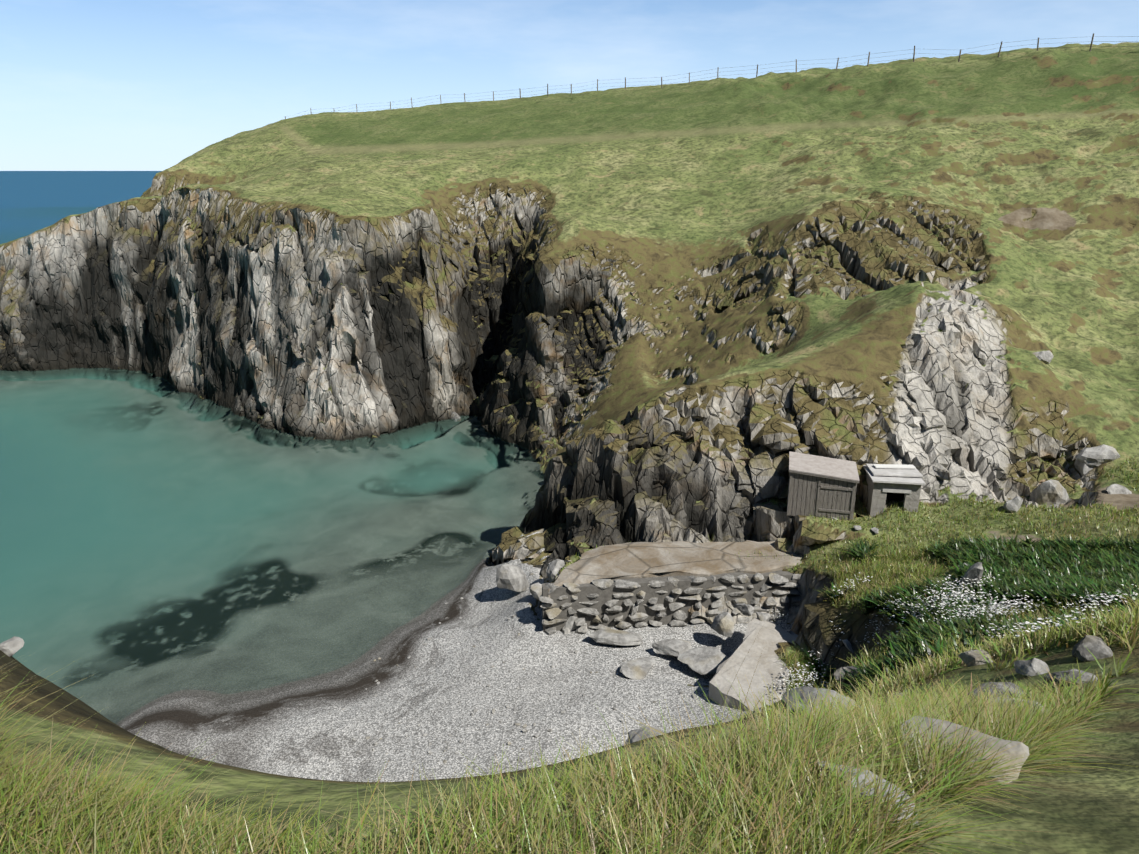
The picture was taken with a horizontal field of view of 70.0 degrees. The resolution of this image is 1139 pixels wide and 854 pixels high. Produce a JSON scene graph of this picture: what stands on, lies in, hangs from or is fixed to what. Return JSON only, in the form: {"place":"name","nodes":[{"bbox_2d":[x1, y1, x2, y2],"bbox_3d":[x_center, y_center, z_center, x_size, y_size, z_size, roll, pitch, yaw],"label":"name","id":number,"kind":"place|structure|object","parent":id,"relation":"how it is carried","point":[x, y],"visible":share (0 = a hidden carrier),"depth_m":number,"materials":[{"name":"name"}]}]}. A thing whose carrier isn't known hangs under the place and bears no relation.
{"place":"outdoors","nodes":[
{"label":"outdoors","id":0,"kind":"place"},
{"bbox_2d":[0,171,543,723],"bbox_3d":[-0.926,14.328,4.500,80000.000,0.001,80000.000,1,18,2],"label":"sea water","id":1,"kind":"structure","parent":0,"point":[160,537],"depth_m":36.08,"materials":[{"name":"teal liquid"}]},
{"bbox_2d":[0,42,1138,853],"bbox_3d":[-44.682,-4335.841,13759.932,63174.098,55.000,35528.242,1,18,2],"label":"coastal terrain","id":2,"kind":"structure","parent":0,"point":[706,306],"depth_m":43.99,"materials":[{"name":"green plant"}]},
{"bbox_2d":[0,636,23,656],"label":"rock","id":3,"kind":"object","parent":2,"relation":"on","point":[14,645],"visible":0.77,"depth_m":5.42,"materials":[{"name":"grey stone"}]},
{"bbox_2d":[451,412,460,418],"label":"rock","id":4,"kind":"object","parent":2,"relation":"on","point":[454,415],"visible":0.23,"depth_m":51.53,"materials":[{"name":"grey stone"}]},
{"bbox_2d":[496,563,528,591],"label":"beach boulder","id":5,"kind":"object","parent":2,"relation":"on","point":[511,577],"visible":0.98,"depth_m":27.79,"materials":[{"name":"grey stone"}]},
{"bbox_2d":[328,573,700,781],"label":"beach cobbles","id":6,"kind":"object","parent":2,"relation":"on","point":[493,712],"visible":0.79,"depth_m":21.66,"materials":[{"name":"grey stone"}]},
{"bbox_2d":[529,582,541,599],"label":"beach boulder","id":7,"kind":"object","parent":2,"relation":"on","point":[535,589],"visible":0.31,"depth_m":26.66,"materials":[{"name":"grey stone"}]},
{"bbox_2d":[0,624,1136,853],"bbox_3d":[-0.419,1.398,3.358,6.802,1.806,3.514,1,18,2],"label":"grass","id":8,"kind":"structure","parent":2,"relation":"on","point":[628,820],"depth_m":2.49,"materials":[{"name":"green plant"}]},
{"bbox_2d":[625,726,663,744],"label":"boulder","id":9,"kind":"object","parent":2,"relation":"on","point":[633,735],"visible":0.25,"depth_m":5.32,"materials":[{"name":"grey stone"}]},
{"bbox_2d":[546,559,770,679],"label":"rocks","id":10,"kind":"object","parent":2,"relation":"on","point":[707,661],"visible":0.79,"depth_m":24.07,"materials":[{"name":"grey stone"}]},
{"bbox_2d":[285,33,1138,118],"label":"fence","id":11,"kind":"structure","parent":2,"relation":"on","point":[1091,41],"depth_m":76.26,"materials":[{"name":"brown wood"}]},
{"bbox_2d":[722,715,736,722],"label":"rock","id":12,"kind":"object","parent":2,"relation":"on","point":[728,718],"visible":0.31,"depth_m":19.93,"materials":[{"name":"grey stone"}]},
{"bbox_2d":[708,618,796,711],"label":"rock slab","id":13,"kind":"structure","parent":2,"relation":"on","point":[769,637],"depth_m":21.79,"materials":[{"name":"grey stone"}]},
{"bbox_2d":[781,686,859,713],"bbox_3d":[2.147,2.371,6.851,0.763,0.365,0.302,12,21,33],"label":"boulder","id":14,"kind":"object","parent":2,"relation":"on","point":[806,690],"visible":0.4,"depth_m":6.89,"materials":[{"name":"grey stone"}]},
{"bbox_2d":[787,451,859,520],"bbox_3d":[8.608,2.019,27.835,2.247,1.685,1.860,5,18,14],"label":"wooden shed","id":15,"kind":"object","parent":2,"relation":"on","point":[822,486],"visible":0.85,"depth_m":27.13,"materials":[{"name":"grey wood"}]},
{"bbox_2d":[833,666,860,684],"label":"boulder","id":16,"kind":"object","parent":2,"relation":"on","point":[838,673],"visible":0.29,"depth_m":16.47,"materials":[{"name":"grey stone"}]},
{"bbox_2d":[556,451,1138,605],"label":"terrace grass","id":17,"kind":"structure","parent":2,"relation":"on","point":[1066,530],"depth_m":25.44,"materials":[{"name":"green plant"}]},
{"bbox_2d":[842,639,853,652],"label":"boulder","id":18,"kind":"object","parent":2,"relation":"on","point":[847,643],"visible":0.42,"depth_m":21.21,"materials":[{"name":"grey stone"}]},
{"bbox_2d":[853,525,861,529],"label":"rock","id":19,"kind":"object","parent":2,"relation":"on","point":[857,527],"depth_m":26.32,"materials":[{"name":"grey stone"}]},
{"bbox_2d":[810,761,918,825],"bbox_3d":[1.014,1.274,2.777,0.169,0.202,0.444,-12,21,-34],"label":"boulder","id":20,"kind":"object","parent":2,"relation":"on","point":[861,777],"visible":0.12,"depth_m":2.72,"materials":[{"name":"grey stone"}]},
{"bbox_2d":[871,527,878,533],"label":"rock","id":21,"kind":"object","parent":2,"relation":"on","point":[874,530],"depth_m":26.13,"materials":[{"name":"grey stone"}]},
{"bbox_2d":[863,464,925,516],"bbox_3d":[10.944,2.204,27.574,1.695,1.550,2.038,3,18,9],"label":"stone shed","id":22,"kind":"object","parent":2,"relation":"on","point":[897,482],"visible":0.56,"depth_m":27.08,"materials":[{"name":"grey stone"}]},
{"bbox_2d":[728,668,1132,770],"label":"grass","id":23,"kind":"structure","parent":2,"relation":"on","point":[1091,703],"depth_m":5.78,"materials":[{"name":"green plant"}]},
{"bbox_2d":[742,541,1138,717],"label":"slope grass","id":24,"kind":"structure","parent":2,"relation":"on","point":[1115,624],"depth_m":13.10,"materials":[{"name":"green plant"}]},
{"bbox_2d":[770,572,1138,693],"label":"white flowers","id":25,"kind":"object","parent":2,"relation":"on","point":[991,610],"visible":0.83,"depth_m":18.48,"materials":[{"name":"white plant"}]},
{"bbox_2d":[900,716,1028,782],"bbox_3d":[1.689,1.442,3.506,0.525,0.232,0.360,7,19,21],"label":"boulder","id":26,"kind":"object","parent":2,"relation":"on","point":[1020,748],"visible":0.19,"depth_m":3.46,"materials":[{"name":"grey stone"}]},
{"bbox_2d":[799,533,1138,694],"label":"lush plants","id":27,"kind":"object","parent":2,"relation":"on","point":[1041,585],"visible":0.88,"depth_m":19.62,"materials":[{"name":"green plant"}]},
{"bbox_2d":[959,562,982,590],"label":"bank boulder","id":28,"kind":"object","parent":2,"relation":"on","point":[974,571],"visible":0.6,"depth_m":20.02,"materials":[{"name":"grey stone"}]},
{"bbox_2d":[958,650,992,666],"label":"boulder","id":29,"kind":"object","parent":2,"relation":"on","point":[975,657],"visible":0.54,"depth_m":11.74,"materials":[{"name":"grey stone"}]},
{"bbox_2d":[968,682,1024,698],"bbox_3d":[3.889,2.463,7.370,0.575,0.238,0.301,-7,19,-21],"label":"boulder","id":30,"kind":"object","parent":2,"relation":"on","point":[999,684],"visible":0.17,"depth_m":7.36,"materials":[{"name":"grey stone"}]},
{"bbox_2d":[1003,496,1022,512],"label":"bank boulder","id":31,"kind":"object","parent":2,"relation":"on","point":[1013,505],"visible":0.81,"depth_m":26.09,"materials":[{"name":"grey stone"}]},
{"bbox_2d":[987,697,1049,710],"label":"boulder","id":32,"kind":"object","parent":2,"relation":"on","point":[1004,700],"depth_m":5.94,"materials":[{"name":"grey stone"}]},
{"bbox_2d":[1012,700,1043,712],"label":"boulder","id":33,"kind":"object","parent":2,"relation":"on","point":[1026,705],"visible":0.04,"depth_m":5.59,"materials":[{"name":"grey stone"}]},
{"bbox_2d":[1014,658,1049,676],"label":"boulder","id":34,"kind":"object","parent":2,"relation":"on","point":[1035,666],"visible":0.71,"depth_m":10.06,"materials":[{"name":"grey stone"}]},
{"bbox_2d":[1032,350,1053,363],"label":"hill boulder","id":35,"kind":"object","parent":2,"relation":"on","point":[1046,357],"visible":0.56,"depth_m":32.38,"materials":[{"name":"grey stone"}]},
{"bbox_2d":[1029,479,1068,505],"bbox_3d":[16.636,2.326,28.229,1.196,1.234,0.969,-6,19,-19],"label":"bank boulder","id":36,"kind":"object","parent":2,"relation":"on","point":[1051,491],"visible":0.77,"depth_m":27.85,"materials":[{"name":"grey stone"}]},
{"bbox_2d":[1042,669,1097,687],"bbox_3d":[5.276,2.699,8.610,0.486,0.339,0.338,1,18,2],"label":"boulder","id":37,"kind":"object","parent":2,"relation":"on","point":[1069,672],"visible":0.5,"depth_m":8.51,"materials":[{"name":"grey stone"}]},
{"bbox_2d":[1074,451,1094,476],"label":"bank boulder","id":38,"kind":"object","parent":2,"relation":"on","point":[1083,469],"visible":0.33,"depth_m":28.92,"materials":[{"name":"grey stone"}]},
{"bbox_2d":[1072,635,1112,661],"bbox_3d":[6.460,2.783,10.008,0.468,0.351,0.327,1,18,2],"label":"boulder","id":39,"kind":"object","parent":2,"relation":"on","point":[1100,649],"visible":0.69,"depth_m":9.95,"materials":[{"name":"grey stone"}]},
{"bbox_2d":[1075,444,1119,466],"bbox_3d":[18.809,0.996,28.909,1.540,0.710,0.886,1,18,2],"label":"hill boulder","id":40,"kind":"object","parent":2,"relation":"on","point":[1097,455],"visible":0.9,"depth_m":28.70,"materials":[{"name":"grey stone"}]},
{"bbox_2d":[1106,484,1131,493],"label":"bank boulder","id":41,"kind":"object","parent":2,"relation":"on","point":[1115,489],"visible":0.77,"depth_m":26.47,"materials":[{"name":"grey stone"}]},
{"bbox_2d":[0,0,1138,170],"label":"sky","id":42,"kind":"structure","parent":0,"point":[86,85],"materials":[{"name":"blue"}]},
{"bbox_2d":[539,570,801,634],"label":"stone wall","id":43,"kind":"structure","parent":0,"point":[627,603],"depth_m":25.56,"materials":[{"name":"grey stone"}]},
{"bbox_2d":[548,540,803,625],"bbox_3d":[3.660,4.929,27.083,9.110,1.486,2.698,-3,18,-8],"label":"stone platform top","id":44,"kind":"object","parent":43,"relation":"on","point":[646,559],"depth_m":26.55,"materials":[{"name":"beige stone"}]}
]}

